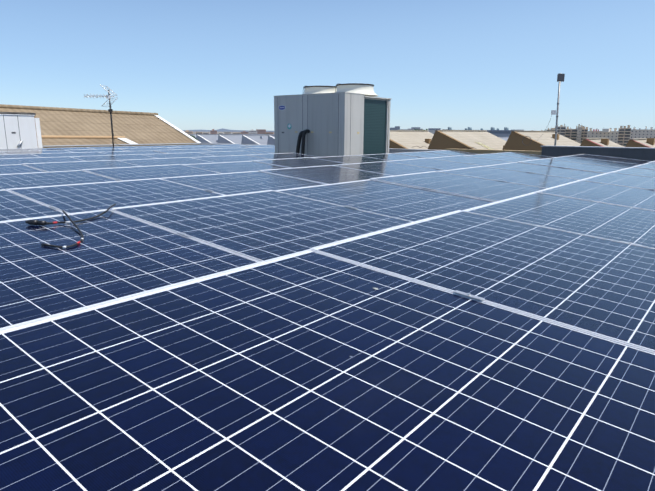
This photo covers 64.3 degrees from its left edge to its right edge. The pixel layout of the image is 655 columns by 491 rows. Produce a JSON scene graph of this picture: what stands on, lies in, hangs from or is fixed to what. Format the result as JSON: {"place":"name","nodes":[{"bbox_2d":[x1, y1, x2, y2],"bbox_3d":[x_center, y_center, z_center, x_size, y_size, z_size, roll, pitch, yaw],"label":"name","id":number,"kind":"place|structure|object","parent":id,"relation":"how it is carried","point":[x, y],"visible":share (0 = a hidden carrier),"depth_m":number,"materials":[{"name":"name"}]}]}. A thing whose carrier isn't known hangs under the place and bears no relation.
{"place":"outdoors","nodes":[
{"label":"outdoors","id":0,"kind":"place"},
{"bbox_2d":[0,104,200,145],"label":"roof","id":1,"kind":"structure","parent":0,"point":[67,126],"depth_m":37.61,"materials":[{"name":"beige metal"}]},
{"bbox_2d":[193,132,240,133],"bbox_3d":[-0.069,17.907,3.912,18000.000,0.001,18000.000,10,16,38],"label":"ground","id":2,"kind":"structure","parent":0,"point":[219,132],"depth_m":4900.56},
{"bbox_2d":[184,129,273,133],"bbox_3d":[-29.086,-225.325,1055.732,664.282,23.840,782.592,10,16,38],"label":"city","id":3,"kind":"object","parent":2,"relation":"on","point":[257,131],"visible":0.17,"depth_m":1061.71,"materials":[{"name":"white"}]},
{"bbox_2d":[531,124,654,146],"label":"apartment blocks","id":4,"kind":"structure","parent":2,"relation":"on","point":[621,136],"depth_m":569.38,"materials":[{"name":"grey concrete"}]},
{"bbox_2d":[182,128,273,131],"bbox_3d":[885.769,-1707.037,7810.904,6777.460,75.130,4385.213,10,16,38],"label":"distant hills","id":5,"kind":"structure","parent":0,"point":[223,130],"depth_m":8623.67,"materials":[{"name":"blue"}]},
{"bbox_2d":[48,146,475,149],"bbox_3d":[-1.168,-1.780,9.577,7.587,0.110,0.901,0,12,-1],"label":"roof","id":6,"kind":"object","parent":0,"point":[414,146],"visible":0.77,"depth_m":9.30,"materials":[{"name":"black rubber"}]},
{"bbox_2d":[0,0,654,130],"label":"sky","id":7,"kind":"structure","parent":0,"point":[194,64],"materials":[{"name":"blue"}]},
{"bbox_2d":[42,143,654,160],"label":"parapet walls","id":8,"kind":"structure","parent":0,"point":[642,153],"depth_m":8.48,"materials":[{"name":"grey paint"}]},
{"bbox_2d":[188,134,508,144],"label":"sawtooth roofs","id":9,"kind":"structure","parent":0,"point":[262,139],"depth_m":105.50,"materials":[{"name":"metal"}]},
{"bbox_2d":[390,126,523,136],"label":"buildings","id":10,"kind":"structure","parent":0,"point":[506,132],"depth_m":395.83,"materials":[{"name":"grey"}]},
{"bbox_2d":[389,130,654,150],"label":"sawtooth roofs","id":11,"kind":"structure","parent":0,"point":[442,139],"depth_m":48.70,"materials":[{"name":"beige metal"}]},
{"bbox_3d":[-1.944,8.949,3.748,19.200,17.550,18.300,10,16,38],"label":"building roof slab","id":12,"kind":"object","parent":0,"visible":0},
{"bbox_2d":[0,112,42,148],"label":"white cabinet","id":13,"kind":"object","parent":12,"relation":"on","point":[20,130],"visible":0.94,"depth_m":9.80,"materials":[{"name":"metal"}]},
{"bbox_2d":[84,85,133,146],"bbox_3d":[-4.378,-2.355,10.443,0.883,1.636,0.331,0,12,1],"label":"antenna","id":14,"kind":"object","parent":12,"relation":"on","point":[108,97],"visible":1,"depth_m":10.34,"materials":[{"name":"silver metal"}]},
{"bbox_2d":[0,144,654,490],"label":"solar array","id":15,"kind":"object","parent":12,"relation":"on","point":[229,317],"visible":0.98,"depth_m":1.03,"materials":[{"name":"blue glass"}]},
{"bbox_2d":[25,204,115,247],"bbox_3d":[-0.981,-0.084,1.945,0.242,0.055,0.666,-2,13,-11],"label":"solar cable","id":16,"kind":"object","parent":15,"relation":"on","point":[37,222],"visible":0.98,"depth_m":1.89,"materials":[{"name":"black rubber"}]},
{"bbox_2d":[274,83,391,156],"bbox_3d":[0.041,-1.934,8.837,1.522,1.547,1.420,10,16,38],"label":"rooftop hvac unit","id":17,"kind":"object","parent":12,"relation":"on","point":[340,119],"visible":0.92,"depth_m":8.37,"materials":[{"name":"grey metal"}]},
{"bbox_2d":[522,73,564,145],"bbox_3d":[3.616,-2.003,8.813,0.570,1.730,0.092,2,13,10],"label":"pole","id":18,"kind":"object","parent":12,"relation":"on","point":[560,77],"visible":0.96,"depth_m":8.70,"materials":[{"name":"grey metal"}]}
]}

